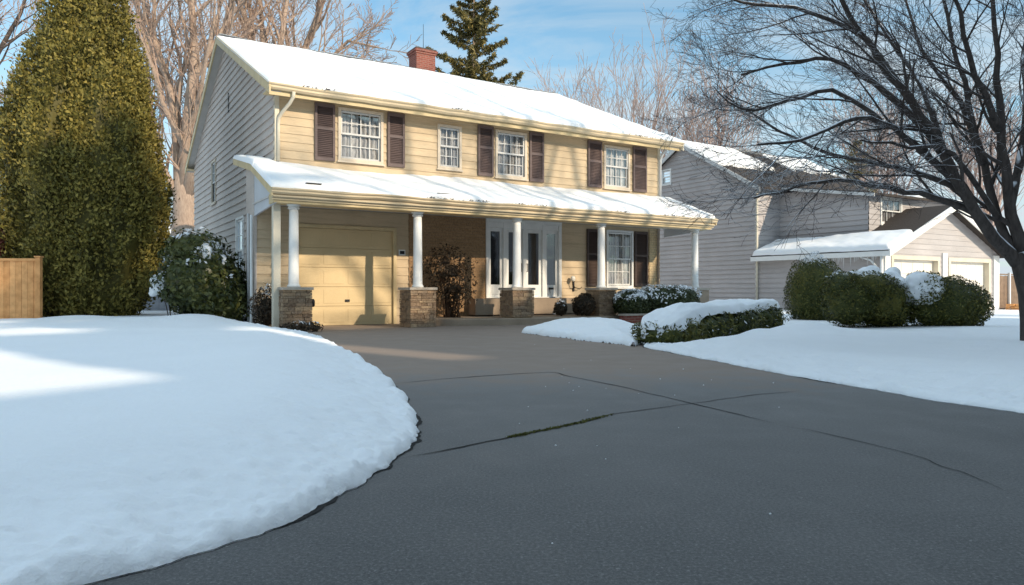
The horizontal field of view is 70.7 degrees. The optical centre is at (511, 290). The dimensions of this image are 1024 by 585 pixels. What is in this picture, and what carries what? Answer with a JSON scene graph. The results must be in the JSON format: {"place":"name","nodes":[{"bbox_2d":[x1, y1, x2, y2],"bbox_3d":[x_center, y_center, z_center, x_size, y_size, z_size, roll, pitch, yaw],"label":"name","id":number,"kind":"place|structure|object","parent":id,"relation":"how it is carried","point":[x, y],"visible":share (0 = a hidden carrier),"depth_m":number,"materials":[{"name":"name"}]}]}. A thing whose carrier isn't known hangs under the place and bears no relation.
{"place":"outdoors","nodes":[
{"label":"outdoors","id":0,"kind":"place"},
{"bbox_2d":[0,311,418,584],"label":"snowy lawn","id":1,"kind":"structure","parent":0,"point":[146,440],"depth_m":3.66,"materials":[{"name":"white snow"}]},
{"bbox_2d":[0,0,43,113],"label":"bare tree","id":2,"kind":"object","parent":1,"relation":"on","point":[6,40],"visible":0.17,"depth_m":30.41,"materials":[{"name":"brown plant"}]},
{"bbox_2d":[0,256,43,318],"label":"wood fence","id":3,"kind":"object","parent":1,"relation":"on","point":[21,287],"visible":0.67,"depth_m":17.28,"materials":[{"name":"brown wood"}]},
{"bbox_2d":[0,0,180,316],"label":"arborvitae","id":4,"kind":"object","parent":1,"relation":"on","point":[86,200],"visible":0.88,"depth_m":18.32,"materials":[{"name":"green plant"}]},
{"bbox_2d":[142,270,178,310],"bbox_3d":[-11.616,0.000,25.031,5.770,1.800,0.060,0,0,-2],"label":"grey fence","id":5,"kind":"object","parent":1,"relation":"on","point":[158,305],"depth_m":25.00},
{"bbox_2d":[148,227,249,321],"bbox_3d":[-7.538,-0.315,17.618,2.388,2.493,1.976,0,0,-31],"label":"holly bush","id":6,"kind":"object","parent":1,"relation":"on","point":[201,274],"visible":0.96,"depth_m":17.08,"materials":[{"name":"green plant"}]},
{"bbox_2d":[249,283,271,325],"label":"dry shrub","id":7,"kind":"object","parent":1,"relation":"on","point":[264,301],"visible":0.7,"depth_m":16.89,"materials":[{"name":"brown plant"}]},
{"bbox_2d":[279,320,323,331],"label":"dry plant","id":8,"kind":"object","parent":1,"relation":"on","point":[313,326],"visible":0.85,"depth_m":15.56,"materials":[{"name":"green plant"}]},
{"bbox_2d":[0,0,1023,275],"label":"sky","id":9,"kind":"structure","parent":0,"point":[540,30],"materials":[{"name":"blue"}]},
{"bbox_2d":[90,323,1023,584],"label":"driveway","id":10,"kind":"structure","parent":0,"point":[657,496],"depth_m":3.34,"materials":[{"name":"grey asphalt"}]},
{"bbox_2d":[85,374,422,584],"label":"wet pavement edge","id":11,"kind":"object","parent":10,"relation":"on","point":[334,499],"visible":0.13,"depth_m":3.02,"materials":[{"name":"black asphalt"}]},
{"bbox_2d":[505,413,611,437],"bbox_3d":[0.355,0.893,4.782,0.088,0.026,1.156,0,0,43],"label":"moss","id":12,"kind":"object","parent":10,"relation":"on","point":[525,433],"visible":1,"depth_m":4.69,"materials":[{"name":"plant"}]},
{"bbox_2d":[522,317,642,345],"bbox_3d":[1.599,0.748,14.259,2.793,0.328,5.518,0,0,0],"label":"snow mound","id":13,"kind":"object","parent":10,"relation":"on","point":[605,330],"visible":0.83,"depth_m":13.71,"materials":[{"name":"white snow"}]},
{"bbox_2d":[394,372,774,423],"bbox_3d":[0.783,0.896,6.570,3.597,0.001,1.770,0,0,34],"label":"pavement joint","id":14,"kind":"object","parent":10,"relation":"on","point":[611,384],"visible":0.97,"depth_m":6.67,"materials":[{"name":"black asphalt"}]},
{"bbox_2d":[413,391,791,455],"bbox_3d":[0.943,0.895,5.249,4.158,0.001,0.239,0,0,-39],"label":"pavement joint","id":15,"kind":"object","parent":10,"relation":"on","point":[563,425],"visible":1,"depth_m":4.36,"materials":[{"name":"black asphalt"}]},
{"bbox_2d":[618,313,647,322],"bbox_3d":[3.502,0.775,19.934,1.240,0.250,0.280,0,0,-32],"label":"brick planter","id":16,"kind":"object","parent":10,"relation":"on","point":[632,318],"visible":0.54,"depth_m":19.66,"materials":[{"name":"brick"}]},
{"bbox_2d":[612,288,650,313],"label":"boxwood","id":17,"kind":"object","parent":16,"relation":"on","point":[632,301],"visible":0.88,"depth_m":20.02,"materials":[{"name":"green plant"}]},
{"bbox_2d":[643,346,1017,412],"bbox_3d":[12.875,0.896,2.539,12.623,0.001,43.245,0,0,-33],"label":"wet pavement edge","id":18,"kind":"object","parent":10,"relation":"on","point":[824,381],"visible":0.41,"depth_m":7.15,"materials":[{"name":"black asphalt"}]},
{"bbox_2d":[794,427,998,487],"bbox_3d":[2.071,0.896,4.020,0.178,0.001,1.710,0,0,-14],"label":"pavement crack","id":19,"kind":"object","parent":10,"relation":"on","point":[908,453],"visible":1,"depth_m":3.91,"materials":[{"name":"black asphalt"}]},
{"bbox_2d":[644,309,1023,413],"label":"snowy verge","id":20,"kind":"structure","parent":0,"point":[979,366],"depth_m":8.30,"materials":[{"name":"white snow"}]},
{"bbox_2d":[630,299,788,344],"bbox_3d":[3.815,0.547,13.399,1.199,0.749,5.091,0,0,40],"label":"snowy hedge","id":21,"kind":"object","parent":20,"relation":"on","point":[681,322],"visible":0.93,"depth_m":12.29,"materials":[{"name":"white snow"}]},
{"bbox_2d":[782,251,843,320],"bbox_3d":[7.387,-0.034,17.502,1.557,1.856,1.642,0,0,0],"label":"yew bush","id":22,"kind":"object","parent":20,"relation":"on","point":[803,291],"visible":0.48,"depth_m":17.15,"materials":[{"name":"green plant"}]},
{"bbox_2d":[640,0,1023,340],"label":"bare maple","id":23,"kind":"object","parent":20,"relation":"on","point":[1005,243],"visible":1,"depth_m":9.61,"materials":[{"name":"brown plant"}]},
{"bbox_2d":[660,140,1003,309],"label":"neighbour house","id":24,"kind":"structure","parent":20,"relation":"on","point":[755,266],"depth_m":29.46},
{"bbox_2d":[662,168,671,185],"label":"window","id":25,"kind":"structure","parent":24,"relation":"in","point":[666,174],"depth_m":34.48,"materials":[{"name":"white glass"}]},
{"bbox_2d":[880,196,901,224],"bbox_3d":[14.750,-3.055,28.184,1.500,1.130,0.255,0,0,-32],"label":"window","id":26,"kind":"structure","parent":24,"relation":"in","point":[884,216],"depth_m":28.20,"materials":[{"name":"glass"}]},
{"bbox_2d":[894,259,932,277],"bbox_3d":[14.690,-0.105,26.474,2.900,2.010,0.200,0,0,-32],"label":"garage door","id":27,"kind":"structure","parent":24,"relation":"in","point":[905,266],"depth_m":26.55,"materials":[{"name":"white"}]},
{"bbox_2d":[951,261,983,292],"bbox_3d":[17.922,-0.105,28.476,2.900,2.010,0.200,0,0,-32],"label":"garage door","id":28,"kind":"structure","parent":24,"relation":"in","point":[974,271],"depth_m":28.69,"materials":[{"name":"white"}]},
{"bbox_2d":[818,265,914,327],"bbox_3d":[7.072,0.203,14.296,1.907,1.392,1.349,0,0,0],"label":"yew bush","id":29,"kind":"object","parent":20,"relation":"on","point":[872,295],"visible":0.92,"depth_m":13.93,"materials":[{"name":"green plant"}]},
{"bbox_2d":[903,270,994,325],"bbox_3d":[8.478,0.245,14.104,1.626,1.307,1.555,0,0,33],"label":"yew bush","id":30,"kind":"object","parent":20,"relation":"on","point":[938,300],"visible":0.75,"depth_m":13.68,"materials":[{"name":"green plant"}]},
{"bbox_2d":[999,273,1017,308],"bbox_3d":[21.708,0.090,30.746,4.123,1.620,0.130,0,0,-32],"label":"side fence","id":31,"kind":"object","parent":20,"relation":"on","point":[1008,293],"visible":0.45,"depth_m":30.11,"materials":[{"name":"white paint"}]},
{"bbox_2d":[1005,304,1018,309],"bbox_3d":[20.679,0.693,29.424,1.224,0.255,0.490,0,0,-32],"label":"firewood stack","id":32,"kind":"object","parent":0,"point":[1012,306],"visible":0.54,"depth_m":29.19,"materials":[{"name":"brown wood"}]},
{"bbox_3d":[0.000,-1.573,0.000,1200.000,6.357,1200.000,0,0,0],"label":"ground","id":33,"kind":"structure","parent":0,"visible":0},
{"bbox_2d":[0,211,16,257],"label":"red bush","id":34,"kind":"object","parent":33,"relation":"on","point":[2,241],"visible":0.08,"depth_m":18.45,"materials":[{"name":"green plant"}]},
{"bbox_2d":[119,0,314,237],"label":"bare tree","id":35,"kind":"object","parent":33,"relation":"on","point":[169,106],"visible":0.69,"depth_m":32.42,"materials":[{"name":"beige plant"}]},
{"bbox_2d":[219,0,421,64],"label":"bare tree","id":36,"kind":"object","parent":33,"relation":"on","point":[316,23],"visible":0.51,"depth_m":36.38,"materials":[{"name":"beige plant"}]},
{"bbox_2d":[185,24,717,330],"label":"colonial house","id":37,"kind":"structure","parent":33,"relation":"on","point":[330,188],"depth_m":19.93,"materials":[{"name":"beige"}]},
{"bbox_2d":[210,158,216,205],"bbox_3d":[-10.086,-3.655,24.586,0.255,1.530,0.900,0,0,-32],"label":"window","id":38,"kind":"structure","parent":37,"relation":"in","point":[213,164],"depth_m":24.80,"materials":[{"name":"paint"}]},
{"bbox_2d":[235,215,244,271],"bbox_3d":[-7.812,-1.130,20.906,0.255,1.980,1.150,0,0,-32],"label":"window","id":39,"kind":"structure","parent":37,"relation":"in","point":[239,225],"depth_m":21.01,"materials":[{"name":"white glass"}]},
{"bbox_2d":[299,227,391,325],"bbox_3d":[-4.283,-0.330,18.597,2.540,2.460,0.090,0,0,-32],"label":"garage door","id":40,"kind":"structure","parent":37,"relation":"in","point":[349,272],"depth_m":18.60,"materials":[{"name":"paint"}]},
{"bbox_2d":[337,107,384,165],"bbox_3d":[-3.920,-3.940,18.631,1.270,1.400,0.255,0,0,-32],"label":"window","id":41,"kind":"structure","parent":37,"relation":"in","point":[360,132],"depth_m":18.65,"materials":[{"name":"glass"}]},
{"bbox_2d":[422,243,477,317],"bbox_3d":[-1.704,-0.266,19.293,1.614,2.011,1.075,0,0,0],"label":"leggy shrub","id":42,"kind":"object","parent":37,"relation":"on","point":[447,274],"visible":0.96,"depth_m":19.20,"materials":[{"name":"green plant"}]},
{"bbox_2d":[437,124,462,171],"bbox_3d":[-1.756,-3.920,19.968,0.800,1.260,0.255,0,0,-32],"label":"window","id":43,"kind":"structure","parent":37,"relation":"in","point":[449,137],"depth_m":19.99,"materials":[{"name":"glass"}]},
{"bbox_2d":[495,129,528,180],"bbox_3d":[-0.058,-3.910,21.018,1.130,1.400,0.255,0,0,-32],"label":"window","id":44,"kind":"structure","parent":37,"relation":"in","point":[510,146],"depth_m":21.04,"materials":[{"name":"glass"}]},
{"bbox_2d":[553,298,566,315],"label":"flower shrub","id":45,"kind":"object","parent":37,"relation":"on","point":[560,308],"visible":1,"depth_m":20.15,"materials":[{"name":"green plant"}]},
{"bbox_2d":[571,293,595,315],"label":"boxwood","id":46,"kind":"object","parent":37,"relation":"on","point":[584,304],"visible":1,"depth_m":20.06,"materials":[{"name":"green plant"}]},
{"bbox_2d":[603,145,631,190],"bbox_3d":[3.319,-3.890,23.106,1.130,1.400,0.255,0,0,-32],"label":"window","id":47,"kind":"structure","parent":37,"relation":"in","point":[616,162],"depth_m":23.13,"materials":[{"name":"glass"}]},
{"bbox_2d":[606,230,634,288],"bbox_3d":[3.448,-0.985,23.361,1.180,1.890,0.255,0,0,-32],"label":"window","id":48,"kind":"structure","parent":37,"relation":"in","point":[619,243],"depth_m":23.41,"materials":[{"name":"white glass"}]},
{"bbox_2d":[425,0,524,85],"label":"spruce tree","id":49,"kind":"object","parent":33,"relation":"on","point":[473,26],"visible":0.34,"depth_m":45.59,"materials":[{"name":"green plant"}]},
{"bbox_2d":[525,52,614,108],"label":"bare tree","id":50,"kind":"object","parent":33,"relation":"on","point":[554,90],"visible":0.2,"depth_m":65.74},
{"bbox_2d":[561,7,695,153],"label":"bare tree","id":51,"kind":"object","parent":33,"relation":"on","point":[634,116],"visible":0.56,"depth_m":59.14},
{"bbox_2d":[640,284,701,312],"bbox_3d":[4.537,0.298,20.933,2.016,0.958,1.316,0,0,0],"label":"boxwood","id":52,"kind":"object","parent":33,"relation":"on","point":[663,297],"visible":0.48,"depth_m":20.57,"materials":[{"name":"green plant"}]},
{"bbox_2d":[624,51,769,158],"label":"bare tree","id":53,"kind":"object","parent":33,"relation":"on","point":[667,128],"visible":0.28,"depth_m":56.82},
{"bbox_2d":[665,51,772,152],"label":"bare tree","id":54,"kind":"object","parent":33,"relation":"on","point":[708,124],"visible":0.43,"depth_m":54.74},
{"bbox_2d":[842,139,877,191],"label":"spruce tree","id":55,"kind":"object","parent":33,"relation":"on","point":[850,171],"visible":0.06,"depth_m":45.77,"materials":[{"name":"beige plant"}]},
{"bbox_2d":[807,79,954,194],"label":"bare tree","id":56,"kind":"object","parent":33,"relation":"on","point":[871,147],"visible":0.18,"depth_m":59.19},
{"bbox_2d":[915,64,1023,226],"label":"bare tree","id":57,"kind":"object","parent":33,"relation":"on","point":[997,188],"visible":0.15,"depth_m":57.60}
]}

